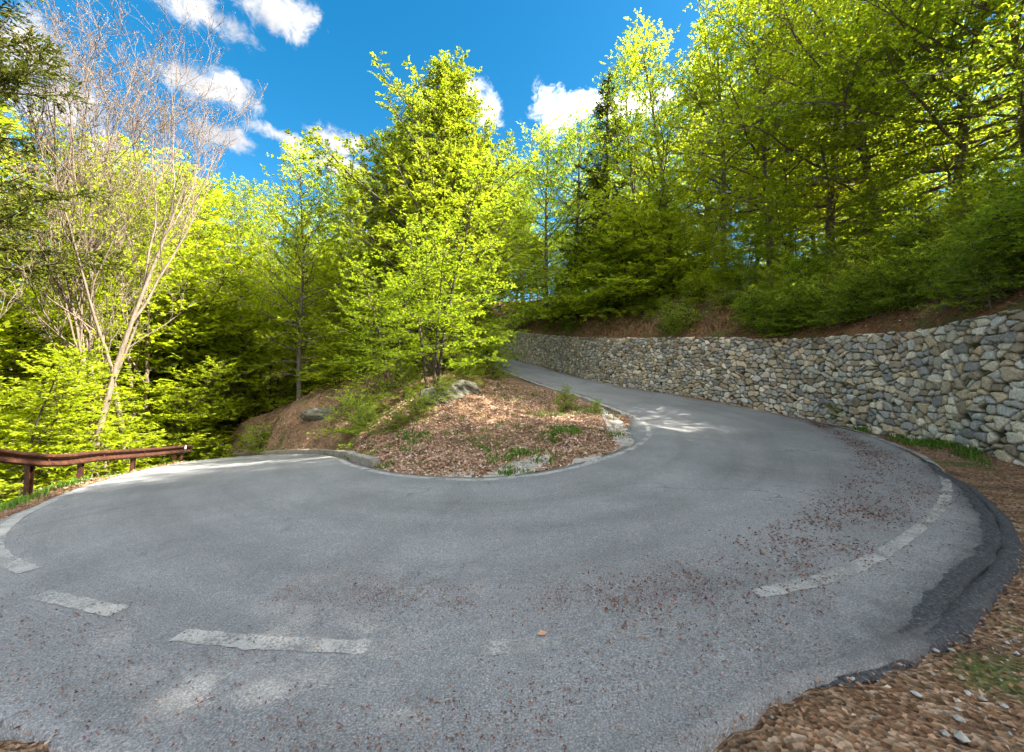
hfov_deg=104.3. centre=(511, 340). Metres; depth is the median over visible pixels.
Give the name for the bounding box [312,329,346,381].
sapling
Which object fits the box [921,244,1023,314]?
shrub
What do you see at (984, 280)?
plant
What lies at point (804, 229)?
beech tree
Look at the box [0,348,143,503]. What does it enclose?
bushy tree
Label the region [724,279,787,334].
shrub
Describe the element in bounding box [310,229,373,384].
forest tree
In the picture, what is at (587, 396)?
bud scales
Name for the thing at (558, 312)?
young beech
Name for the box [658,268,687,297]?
shrub
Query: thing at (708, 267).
shrub
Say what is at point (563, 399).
weed
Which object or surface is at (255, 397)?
sapling
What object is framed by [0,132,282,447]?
beech tree
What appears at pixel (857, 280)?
shrub
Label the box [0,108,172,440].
beech tree
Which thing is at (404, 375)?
shrub
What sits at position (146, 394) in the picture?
bare tree
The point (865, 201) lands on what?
young beech
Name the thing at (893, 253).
shrub
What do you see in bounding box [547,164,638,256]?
beech tree
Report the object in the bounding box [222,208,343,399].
forest tree
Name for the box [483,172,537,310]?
beech tree
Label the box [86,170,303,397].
beech tree
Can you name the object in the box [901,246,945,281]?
shrub
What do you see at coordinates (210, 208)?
beech tree
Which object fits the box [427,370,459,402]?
shrub
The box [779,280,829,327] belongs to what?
shrub
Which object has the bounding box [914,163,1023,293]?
shrub
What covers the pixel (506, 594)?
bud scales
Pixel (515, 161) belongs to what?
beech tree
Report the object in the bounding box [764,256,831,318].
shrub
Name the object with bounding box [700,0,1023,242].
beech tree
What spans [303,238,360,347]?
forest tree
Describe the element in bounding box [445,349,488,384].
shrub
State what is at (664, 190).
young beech
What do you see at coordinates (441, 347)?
young beech
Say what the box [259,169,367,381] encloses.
beech tree
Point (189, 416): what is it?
bushy tree
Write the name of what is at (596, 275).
young beech
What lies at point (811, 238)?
beech tree
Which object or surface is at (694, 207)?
beech tree
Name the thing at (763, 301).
shrub
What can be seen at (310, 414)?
boulder
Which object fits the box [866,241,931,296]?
shrub
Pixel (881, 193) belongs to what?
beech tree
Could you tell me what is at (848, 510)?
bud scales
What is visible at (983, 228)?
shrub
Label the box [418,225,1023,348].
hillside
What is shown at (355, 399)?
shrub
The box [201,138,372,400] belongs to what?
beech tree
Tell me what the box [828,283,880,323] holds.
plant
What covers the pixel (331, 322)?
sapling
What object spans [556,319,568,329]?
plant
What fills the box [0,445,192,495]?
guard rail
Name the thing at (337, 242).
beech tree
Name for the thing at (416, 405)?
shrub
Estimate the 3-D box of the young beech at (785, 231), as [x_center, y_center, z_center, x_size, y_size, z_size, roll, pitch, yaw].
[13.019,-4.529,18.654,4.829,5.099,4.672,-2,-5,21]
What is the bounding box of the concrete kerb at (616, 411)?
[488,364,625,417]
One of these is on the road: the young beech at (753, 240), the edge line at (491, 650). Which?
the edge line at (491, 650)
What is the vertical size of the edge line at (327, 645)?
0.041 m
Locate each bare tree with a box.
[0,0,222,477]
[0,134,209,474]
[0,190,36,317]
[1,0,245,476]
[2,0,229,470]
[20,0,266,465]
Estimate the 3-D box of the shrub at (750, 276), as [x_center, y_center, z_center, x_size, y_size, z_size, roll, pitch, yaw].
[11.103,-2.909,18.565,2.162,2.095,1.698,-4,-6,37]
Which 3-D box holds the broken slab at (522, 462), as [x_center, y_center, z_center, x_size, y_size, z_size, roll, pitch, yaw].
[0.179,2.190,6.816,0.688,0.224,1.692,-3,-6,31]
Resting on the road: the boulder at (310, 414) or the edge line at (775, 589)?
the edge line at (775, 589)
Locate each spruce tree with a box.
[0,0,134,292]
[557,71,655,301]
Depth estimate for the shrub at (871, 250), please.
13.73 m
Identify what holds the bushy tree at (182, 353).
on the ground at (790, 739)
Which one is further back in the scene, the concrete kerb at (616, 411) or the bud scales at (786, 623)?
the concrete kerb at (616, 411)
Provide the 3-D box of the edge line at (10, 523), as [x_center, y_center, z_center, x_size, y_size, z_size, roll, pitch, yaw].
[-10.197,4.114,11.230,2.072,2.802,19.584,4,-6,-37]
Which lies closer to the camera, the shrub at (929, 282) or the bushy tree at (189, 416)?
the shrub at (929, 282)
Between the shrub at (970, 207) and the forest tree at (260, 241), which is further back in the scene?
the forest tree at (260, 241)
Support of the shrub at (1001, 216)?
on the hillside
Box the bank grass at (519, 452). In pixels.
[265,378,623,475]
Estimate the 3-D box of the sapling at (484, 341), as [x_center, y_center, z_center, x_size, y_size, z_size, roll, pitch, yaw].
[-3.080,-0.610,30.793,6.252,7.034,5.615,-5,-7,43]
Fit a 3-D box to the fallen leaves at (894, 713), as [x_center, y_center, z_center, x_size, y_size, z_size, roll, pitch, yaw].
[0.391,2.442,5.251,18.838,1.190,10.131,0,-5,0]
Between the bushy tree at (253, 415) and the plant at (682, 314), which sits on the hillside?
the plant at (682, 314)
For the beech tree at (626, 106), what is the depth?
30.89 m
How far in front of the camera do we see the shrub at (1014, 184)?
11.12 m
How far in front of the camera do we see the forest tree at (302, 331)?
35.85 m
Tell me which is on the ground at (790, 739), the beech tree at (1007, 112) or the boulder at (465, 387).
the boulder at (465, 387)
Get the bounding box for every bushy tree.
[0,245,212,475]
[0,278,138,476]
[0,296,140,500]
[0,338,185,497]
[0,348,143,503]
[2,252,259,500]
[38,242,288,473]
[79,282,277,439]
[110,356,242,470]
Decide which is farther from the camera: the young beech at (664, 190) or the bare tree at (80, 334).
the young beech at (664, 190)
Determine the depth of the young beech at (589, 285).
28.98 m
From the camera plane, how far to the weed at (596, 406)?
12.92 m
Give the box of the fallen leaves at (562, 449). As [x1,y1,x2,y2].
[344,372,631,476]
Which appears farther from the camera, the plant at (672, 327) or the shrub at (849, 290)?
the plant at (672, 327)
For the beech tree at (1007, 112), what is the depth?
24.33 m
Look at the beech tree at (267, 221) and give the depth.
31.51 m
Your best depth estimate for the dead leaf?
2.45 m
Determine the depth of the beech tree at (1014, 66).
15.16 m
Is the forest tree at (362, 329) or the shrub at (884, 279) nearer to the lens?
the shrub at (884, 279)
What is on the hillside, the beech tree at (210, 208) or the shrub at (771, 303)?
the shrub at (771, 303)
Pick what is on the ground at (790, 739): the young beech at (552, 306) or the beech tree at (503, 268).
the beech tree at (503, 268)
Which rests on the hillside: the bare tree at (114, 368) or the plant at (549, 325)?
the plant at (549, 325)
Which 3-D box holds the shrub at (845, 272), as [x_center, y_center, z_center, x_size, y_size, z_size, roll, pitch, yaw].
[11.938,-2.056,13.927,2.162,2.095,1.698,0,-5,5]
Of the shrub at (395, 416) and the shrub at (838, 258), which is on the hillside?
the shrub at (838, 258)
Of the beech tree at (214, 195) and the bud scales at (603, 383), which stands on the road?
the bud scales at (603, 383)
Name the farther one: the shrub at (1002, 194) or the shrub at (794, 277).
the shrub at (794, 277)
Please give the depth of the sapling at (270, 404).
24.06 m
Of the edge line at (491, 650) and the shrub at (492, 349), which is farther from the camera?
the shrub at (492, 349)
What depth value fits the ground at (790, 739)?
2.23 m
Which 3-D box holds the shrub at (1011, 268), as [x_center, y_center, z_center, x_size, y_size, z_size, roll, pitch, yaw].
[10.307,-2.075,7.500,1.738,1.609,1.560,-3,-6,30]
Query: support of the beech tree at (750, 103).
on the hillside
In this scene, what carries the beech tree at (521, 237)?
on the ground at (790, 739)
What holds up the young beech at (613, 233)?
on the hillside
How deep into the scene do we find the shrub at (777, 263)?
19.13 m
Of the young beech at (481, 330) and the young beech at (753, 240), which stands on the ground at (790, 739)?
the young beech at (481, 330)
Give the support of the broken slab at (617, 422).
on the ground at (790, 739)
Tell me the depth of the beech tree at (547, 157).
36.81 m
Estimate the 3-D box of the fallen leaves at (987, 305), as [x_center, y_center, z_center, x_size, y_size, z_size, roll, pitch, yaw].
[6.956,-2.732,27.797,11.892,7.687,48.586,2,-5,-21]
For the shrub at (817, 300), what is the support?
on the hillside
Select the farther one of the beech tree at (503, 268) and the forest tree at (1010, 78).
the beech tree at (503, 268)
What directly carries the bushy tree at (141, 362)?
on the ground at (790, 739)
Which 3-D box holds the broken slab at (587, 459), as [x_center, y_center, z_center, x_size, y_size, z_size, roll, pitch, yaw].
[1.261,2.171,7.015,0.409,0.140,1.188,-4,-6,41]
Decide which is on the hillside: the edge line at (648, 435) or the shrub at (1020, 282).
the shrub at (1020, 282)
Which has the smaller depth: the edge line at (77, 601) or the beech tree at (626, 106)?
the edge line at (77, 601)
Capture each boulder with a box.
[299,407,332,421]
[417,386,463,406]
[448,379,481,395]
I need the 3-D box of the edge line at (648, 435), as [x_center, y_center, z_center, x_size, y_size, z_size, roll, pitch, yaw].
[-9.806,3.885,27.151,42.380,10.395,24.094,-3,-6,36]
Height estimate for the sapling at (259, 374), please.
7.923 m
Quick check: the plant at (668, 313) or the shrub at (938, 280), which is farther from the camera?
the plant at (668, 313)
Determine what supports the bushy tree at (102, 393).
on the ground at (790, 739)
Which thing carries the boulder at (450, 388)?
on the ground at (790, 739)
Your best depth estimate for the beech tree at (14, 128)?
17.01 m
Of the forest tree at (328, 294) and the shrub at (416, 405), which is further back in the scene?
the forest tree at (328, 294)
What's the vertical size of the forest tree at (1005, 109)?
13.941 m
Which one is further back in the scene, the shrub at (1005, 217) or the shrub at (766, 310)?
the shrub at (766, 310)
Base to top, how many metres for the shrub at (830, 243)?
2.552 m
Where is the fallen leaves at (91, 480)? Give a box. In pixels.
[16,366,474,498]
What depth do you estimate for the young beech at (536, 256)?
37.21 m
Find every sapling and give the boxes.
[0,463,61,501]
[139,341,257,441]
[172,313,295,412]
[216,408,235,434]
[217,325,315,418]
[241,372,274,415]
[274,346,310,392]
[280,348,327,394]
[287,350,328,396]
[295,313,373,395]
[306,321,372,389]
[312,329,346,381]
[352,341,383,372]
[416,330,459,366]
[438,299,515,368]
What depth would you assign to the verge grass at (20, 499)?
8.38 m
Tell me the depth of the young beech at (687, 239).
24.07 m
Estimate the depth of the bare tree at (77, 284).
15.29 m
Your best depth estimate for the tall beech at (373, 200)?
24.74 m
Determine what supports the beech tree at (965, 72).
on the hillside
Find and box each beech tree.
[0,87,198,452]
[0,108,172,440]
[0,117,262,476]
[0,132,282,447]
[0,145,226,365]
[52,171,251,359]
[59,159,296,422]
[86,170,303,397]
[177,172,299,409]
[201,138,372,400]
[214,186,322,390]
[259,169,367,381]
[286,175,385,372]
[400,130,536,370]
[419,164,568,371]
[476,145,585,309]
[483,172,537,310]
[490,175,555,317]
[495,111,602,311]
[514,97,638,319]
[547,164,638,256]
[570,8,734,255]
[582,35,708,249]
[599,155,728,263]
[628,46,767,266]
[642,137,782,269]
[647,1,802,266]
[653,0,1023,255]
[663,0,907,265]
[687,137,823,263]
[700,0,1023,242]
[713,10,863,255]
[733,0,1023,217]
[736,123,885,256]
[771,5,960,243]
[796,121,966,251]
[798,0,1023,197]
[811,3,1017,234]
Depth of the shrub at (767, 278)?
17.57 m
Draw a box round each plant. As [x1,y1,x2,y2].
[542,322,553,331]
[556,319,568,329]
[563,318,581,336]
[599,305,620,323]
[617,306,632,318]
[626,296,655,320]
[631,292,656,307]
[643,292,670,315]
[655,301,687,333]
[656,295,674,312]
[662,315,686,337]
[671,301,709,332]
[677,276,706,306]
[728,294,749,318]
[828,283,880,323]
[846,231,892,267]
[963,247,1023,313]
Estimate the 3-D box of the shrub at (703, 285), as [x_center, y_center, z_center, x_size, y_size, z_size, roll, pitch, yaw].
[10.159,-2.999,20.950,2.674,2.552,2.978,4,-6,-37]
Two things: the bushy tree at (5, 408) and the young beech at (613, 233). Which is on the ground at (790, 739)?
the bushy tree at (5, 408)
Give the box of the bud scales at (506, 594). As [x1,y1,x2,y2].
[254,557,731,647]
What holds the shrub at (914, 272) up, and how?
on the hillside
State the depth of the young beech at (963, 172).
13.51 m
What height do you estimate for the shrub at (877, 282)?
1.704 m
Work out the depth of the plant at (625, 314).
25.65 m
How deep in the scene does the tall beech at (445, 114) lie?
20.52 m
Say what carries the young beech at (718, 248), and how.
on the hillside
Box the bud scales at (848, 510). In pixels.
[709,413,918,571]
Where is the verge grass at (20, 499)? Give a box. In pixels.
[0,460,180,511]
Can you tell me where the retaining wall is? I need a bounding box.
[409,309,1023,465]
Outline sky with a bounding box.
[0,0,1023,343]
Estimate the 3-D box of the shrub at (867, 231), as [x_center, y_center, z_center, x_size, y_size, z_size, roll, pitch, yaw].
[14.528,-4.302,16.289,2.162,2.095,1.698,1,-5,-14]
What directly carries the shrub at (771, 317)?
on the hillside
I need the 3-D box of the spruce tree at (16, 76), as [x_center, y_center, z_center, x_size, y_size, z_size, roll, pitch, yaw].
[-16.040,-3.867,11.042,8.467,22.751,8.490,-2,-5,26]
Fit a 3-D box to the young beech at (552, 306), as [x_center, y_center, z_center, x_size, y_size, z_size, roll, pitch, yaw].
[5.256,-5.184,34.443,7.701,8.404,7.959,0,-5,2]
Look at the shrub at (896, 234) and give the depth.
12.67 m
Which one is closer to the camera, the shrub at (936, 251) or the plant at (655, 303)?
the shrub at (936, 251)
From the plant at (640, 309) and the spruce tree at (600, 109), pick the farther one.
the spruce tree at (600, 109)
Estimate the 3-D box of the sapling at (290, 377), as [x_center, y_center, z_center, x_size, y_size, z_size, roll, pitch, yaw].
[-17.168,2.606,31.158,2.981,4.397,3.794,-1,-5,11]
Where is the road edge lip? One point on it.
(993, 563)
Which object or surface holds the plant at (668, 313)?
on the hillside
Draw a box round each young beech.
[303,244,474,392]
[355,149,521,387]
[403,233,523,374]
[499,235,568,327]
[518,210,617,322]
[530,234,597,316]
[548,202,655,313]
[564,180,676,323]
[565,205,653,316]
[591,167,711,312]
[603,195,713,318]
[639,209,720,303]
[657,203,746,297]
[698,230,762,291]
[701,196,799,292]
[732,183,835,287]
[806,172,897,264]
[860,165,949,247]
[922,143,1023,226]
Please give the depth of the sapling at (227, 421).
24.74 m
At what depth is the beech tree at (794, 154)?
19.56 m
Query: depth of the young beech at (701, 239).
22.79 m
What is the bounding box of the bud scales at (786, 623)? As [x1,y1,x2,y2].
[582,447,974,665]
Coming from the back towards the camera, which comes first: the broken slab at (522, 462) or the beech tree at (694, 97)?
the beech tree at (694, 97)
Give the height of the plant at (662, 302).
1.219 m
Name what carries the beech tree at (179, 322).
on the ground at (790, 739)
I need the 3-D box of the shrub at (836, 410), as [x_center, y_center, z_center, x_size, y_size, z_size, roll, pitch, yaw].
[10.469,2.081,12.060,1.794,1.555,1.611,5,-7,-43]
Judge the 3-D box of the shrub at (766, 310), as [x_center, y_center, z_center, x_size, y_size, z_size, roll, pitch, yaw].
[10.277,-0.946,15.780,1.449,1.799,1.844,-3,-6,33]
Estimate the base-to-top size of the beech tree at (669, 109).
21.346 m
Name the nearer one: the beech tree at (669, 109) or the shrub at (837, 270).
the shrub at (837, 270)
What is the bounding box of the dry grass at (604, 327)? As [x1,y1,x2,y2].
[501,255,859,389]
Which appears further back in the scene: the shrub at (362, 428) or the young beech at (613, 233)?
the young beech at (613, 233)
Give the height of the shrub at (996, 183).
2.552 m
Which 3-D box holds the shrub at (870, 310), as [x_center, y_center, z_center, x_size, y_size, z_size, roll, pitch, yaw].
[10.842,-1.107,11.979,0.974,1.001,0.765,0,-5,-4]
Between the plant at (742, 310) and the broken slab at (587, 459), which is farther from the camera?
the plant at (742, 310)
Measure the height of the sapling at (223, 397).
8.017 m
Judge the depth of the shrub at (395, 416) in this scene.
10.78 m
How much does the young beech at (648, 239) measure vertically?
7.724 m
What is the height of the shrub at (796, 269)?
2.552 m
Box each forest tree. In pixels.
[203,234,285,401]
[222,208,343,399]
[260,267,311,394]
[267,266,325,389]
[268,244,319,319]
[286,232,367,384]
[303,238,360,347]
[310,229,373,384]
[331,236,423,369]
[337,254,397,370]
[551,237,570,291]
[946,25,1022,195]
[995,0,1023,98]
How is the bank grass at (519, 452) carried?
on the ground at (790, 739)
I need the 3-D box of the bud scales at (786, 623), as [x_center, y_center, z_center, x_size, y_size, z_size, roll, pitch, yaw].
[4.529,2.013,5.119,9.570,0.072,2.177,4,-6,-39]
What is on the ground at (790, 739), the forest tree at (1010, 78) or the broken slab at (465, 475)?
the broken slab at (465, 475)
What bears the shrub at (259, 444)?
on the ground at (790, 739)
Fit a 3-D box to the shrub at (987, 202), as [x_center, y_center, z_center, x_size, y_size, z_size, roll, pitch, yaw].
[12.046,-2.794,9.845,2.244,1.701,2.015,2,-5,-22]
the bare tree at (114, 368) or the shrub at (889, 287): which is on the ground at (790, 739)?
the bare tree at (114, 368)
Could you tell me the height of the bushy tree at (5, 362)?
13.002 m
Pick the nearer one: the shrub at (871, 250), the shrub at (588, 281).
the shrub at (871, 250)
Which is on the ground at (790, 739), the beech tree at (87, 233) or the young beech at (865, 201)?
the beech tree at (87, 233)
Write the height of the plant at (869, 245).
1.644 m
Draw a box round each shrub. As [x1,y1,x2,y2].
[232,421,272,452]
[307,364,395,451]
[347,395,382,438]
[371,401,410,435]
[375,348,435,404]
[393,385,438,422]
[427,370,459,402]
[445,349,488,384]
[453,317,519,381]
[569,255,619,304]
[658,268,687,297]
[674,260,728,304]
[693,253,722,288]
[706,278,742,308]
[723,256,772,298]
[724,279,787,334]
[732,284,760,314]
[742,282,775,315]
[742,285,786,329]
[750,288,787,326]
[751,294,792,334]
[753,259,785,297]
[754,308,796,336]
[757,280,820,336]
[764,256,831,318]
[767,268,831,333]
[769,242,810,278]
[774,240,839,294]
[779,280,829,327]
[789,271,843,319]
[789,295,818,326]
[791,221,855,280]
[797,282,847,327]
[805,270,859,322]
[813,241,866,289]
[813,275,864,329]
[820,259,889,324]
[823,251,872,293]
[823,258,851,287]
[825,387,853,427]
[828,284,857,314]
[830,221,919,280]
[831,259,902,311]
[844,210,885,256]
[852,255,925,312]
[855,289,882,316]
[863,269,918,317]
[865,264,906,299]
[866,186,941,257]
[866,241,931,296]
[868,207,956,273]
[871,224,965,304]
[873,218,939,272]
[883,183,971,262]
[891,264,931,309]
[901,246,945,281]
[909,220,1005,309]
[910,225,983,288]
[910,262,953,299]
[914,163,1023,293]
[918,189,1018,295]
[920,175,976,230]
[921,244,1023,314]
[931,180,1005,241]
[932,215,1023,311]
[936,153,1023,287]
[940,150,1023,241]
[942,212,1013,279]
[949,151,1023,218]
[949,188,1023,235]
[968,196,1023,244]
[970,180,1023,224]
[989,219,1023,285]
[996,219,1023,272]
[999,173,1023,198]
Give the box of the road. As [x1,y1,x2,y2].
[0,347,1001,751]
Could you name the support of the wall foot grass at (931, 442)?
on the ground at (790, 739)
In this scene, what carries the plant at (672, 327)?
on the hillside
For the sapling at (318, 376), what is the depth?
20.31 m
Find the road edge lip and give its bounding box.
[815,458,1023,687]
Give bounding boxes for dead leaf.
[538,630,546,635]
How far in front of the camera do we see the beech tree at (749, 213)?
34.84 m
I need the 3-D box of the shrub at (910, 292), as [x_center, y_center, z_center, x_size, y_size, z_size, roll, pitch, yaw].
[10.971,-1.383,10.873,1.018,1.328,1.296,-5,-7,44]
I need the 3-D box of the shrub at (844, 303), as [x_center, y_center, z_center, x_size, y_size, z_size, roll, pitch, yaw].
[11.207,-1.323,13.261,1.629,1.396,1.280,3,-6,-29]
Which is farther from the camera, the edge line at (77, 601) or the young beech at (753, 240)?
the young beech at (753, 240)
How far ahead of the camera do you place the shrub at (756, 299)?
17.15 m
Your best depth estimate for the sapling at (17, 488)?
12.33 m
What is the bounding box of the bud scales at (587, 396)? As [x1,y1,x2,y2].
[526,377,634,417]
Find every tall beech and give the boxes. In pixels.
[285,45,547,369]
[322,115,428,370]
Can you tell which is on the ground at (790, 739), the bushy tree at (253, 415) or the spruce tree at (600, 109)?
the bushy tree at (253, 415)
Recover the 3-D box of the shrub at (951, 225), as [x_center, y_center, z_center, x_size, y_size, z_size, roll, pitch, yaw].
[10.939,-2.241,9.271,2.460,2.408,2.209,3,-6,-34]
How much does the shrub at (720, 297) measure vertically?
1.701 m
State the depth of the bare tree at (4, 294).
9.90 m
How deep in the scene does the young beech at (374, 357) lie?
16.01 m
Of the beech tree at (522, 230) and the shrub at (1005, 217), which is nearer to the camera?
the shrub at (1005, 217)
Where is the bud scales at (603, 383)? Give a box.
[551,370,652,391]
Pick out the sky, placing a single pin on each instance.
(313, 58)
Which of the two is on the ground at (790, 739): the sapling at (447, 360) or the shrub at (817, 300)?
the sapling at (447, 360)
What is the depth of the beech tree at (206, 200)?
26.19 m
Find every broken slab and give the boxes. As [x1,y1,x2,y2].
[444,471,474,476]
[484,455,548,476]
[571,456,600,464]
[599,407,633,447]
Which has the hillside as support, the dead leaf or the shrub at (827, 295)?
the shrub at (827, 295)
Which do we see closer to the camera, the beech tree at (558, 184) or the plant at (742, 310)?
the plant at (742, 310)
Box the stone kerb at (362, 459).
[196,449,379,466]
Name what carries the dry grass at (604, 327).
on the hillside
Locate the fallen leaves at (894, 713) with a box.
[0,437,1023,751]
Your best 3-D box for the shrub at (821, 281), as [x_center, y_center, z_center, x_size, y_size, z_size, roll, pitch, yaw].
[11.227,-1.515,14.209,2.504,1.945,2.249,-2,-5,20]
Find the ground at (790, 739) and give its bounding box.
[0,343,1023,751]
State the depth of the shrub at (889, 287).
11.20 m
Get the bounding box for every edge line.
[0,460,198,573]
[28,590,127,615]
[154,367,651,480]
[169,629,372,653]
[473,613,688,655]
[711,401,953,555]
[749,553,887,598]
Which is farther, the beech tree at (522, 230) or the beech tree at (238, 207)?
the beech tree at (522, 230)
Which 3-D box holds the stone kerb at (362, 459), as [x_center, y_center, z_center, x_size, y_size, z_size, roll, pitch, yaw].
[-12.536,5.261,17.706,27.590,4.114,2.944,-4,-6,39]
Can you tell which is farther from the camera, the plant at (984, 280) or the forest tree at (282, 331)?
the forest tree at (282, 331)
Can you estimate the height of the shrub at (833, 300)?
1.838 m
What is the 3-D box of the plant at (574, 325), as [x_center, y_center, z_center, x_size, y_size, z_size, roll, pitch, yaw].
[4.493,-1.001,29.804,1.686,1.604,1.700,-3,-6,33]
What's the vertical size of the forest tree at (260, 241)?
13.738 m
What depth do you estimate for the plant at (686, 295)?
21.49 m
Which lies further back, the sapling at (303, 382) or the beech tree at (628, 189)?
the beech tree at (628, 189)
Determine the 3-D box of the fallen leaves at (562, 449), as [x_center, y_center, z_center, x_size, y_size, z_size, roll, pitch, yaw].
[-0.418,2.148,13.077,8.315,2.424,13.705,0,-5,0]
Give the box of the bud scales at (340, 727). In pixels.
[0,552,842,751]
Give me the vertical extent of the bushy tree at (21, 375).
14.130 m
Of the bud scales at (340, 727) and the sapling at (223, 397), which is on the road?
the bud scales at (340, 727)
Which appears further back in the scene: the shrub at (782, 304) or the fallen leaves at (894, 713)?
the shrub at (782, 304)
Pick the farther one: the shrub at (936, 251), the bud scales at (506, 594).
the shrub at (936, 251)
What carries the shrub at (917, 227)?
on the hillside
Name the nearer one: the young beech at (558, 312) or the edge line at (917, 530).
the edge line at (917, 530)
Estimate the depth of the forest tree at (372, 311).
26.96 m
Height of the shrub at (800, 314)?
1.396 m
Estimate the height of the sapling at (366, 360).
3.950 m
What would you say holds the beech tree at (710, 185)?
on the hillside
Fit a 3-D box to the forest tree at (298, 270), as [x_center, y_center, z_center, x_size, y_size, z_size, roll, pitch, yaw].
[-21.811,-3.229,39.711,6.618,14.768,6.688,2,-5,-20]
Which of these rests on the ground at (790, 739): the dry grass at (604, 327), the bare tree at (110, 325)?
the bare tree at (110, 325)
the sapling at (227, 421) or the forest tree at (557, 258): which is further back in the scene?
the forest tree at (557, 258)
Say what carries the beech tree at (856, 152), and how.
on the hillside
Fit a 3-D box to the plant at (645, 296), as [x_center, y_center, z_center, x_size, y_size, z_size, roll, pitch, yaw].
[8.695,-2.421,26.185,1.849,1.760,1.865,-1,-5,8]
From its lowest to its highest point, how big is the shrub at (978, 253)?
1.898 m
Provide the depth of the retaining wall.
11.77 m
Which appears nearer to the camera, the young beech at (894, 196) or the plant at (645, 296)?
the young beech at (894, 196)
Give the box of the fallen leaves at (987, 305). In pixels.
[492,254,1023,336]
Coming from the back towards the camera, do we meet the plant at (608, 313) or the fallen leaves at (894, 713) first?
the plant at (608, 313)
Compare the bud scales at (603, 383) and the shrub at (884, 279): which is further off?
the bud scales at (603, 383)
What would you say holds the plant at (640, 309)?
on the hillside
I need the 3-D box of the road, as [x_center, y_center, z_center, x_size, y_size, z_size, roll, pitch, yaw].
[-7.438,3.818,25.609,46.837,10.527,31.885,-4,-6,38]
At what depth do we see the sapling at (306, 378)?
27.51 m
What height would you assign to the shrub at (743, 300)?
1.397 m
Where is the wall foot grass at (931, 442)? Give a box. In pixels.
[852,425,993,467]
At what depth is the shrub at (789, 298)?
14.64 m
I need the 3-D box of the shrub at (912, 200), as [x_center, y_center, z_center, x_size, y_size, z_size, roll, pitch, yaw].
[15.078,-4.518,15.189,2.674,2.552,2.978,-4,-6,39]
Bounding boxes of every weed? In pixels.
[553,383,583,411]
[586,398,604,413]
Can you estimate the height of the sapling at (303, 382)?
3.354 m
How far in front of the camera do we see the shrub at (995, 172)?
12.60 m
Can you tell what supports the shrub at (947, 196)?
on the hillside

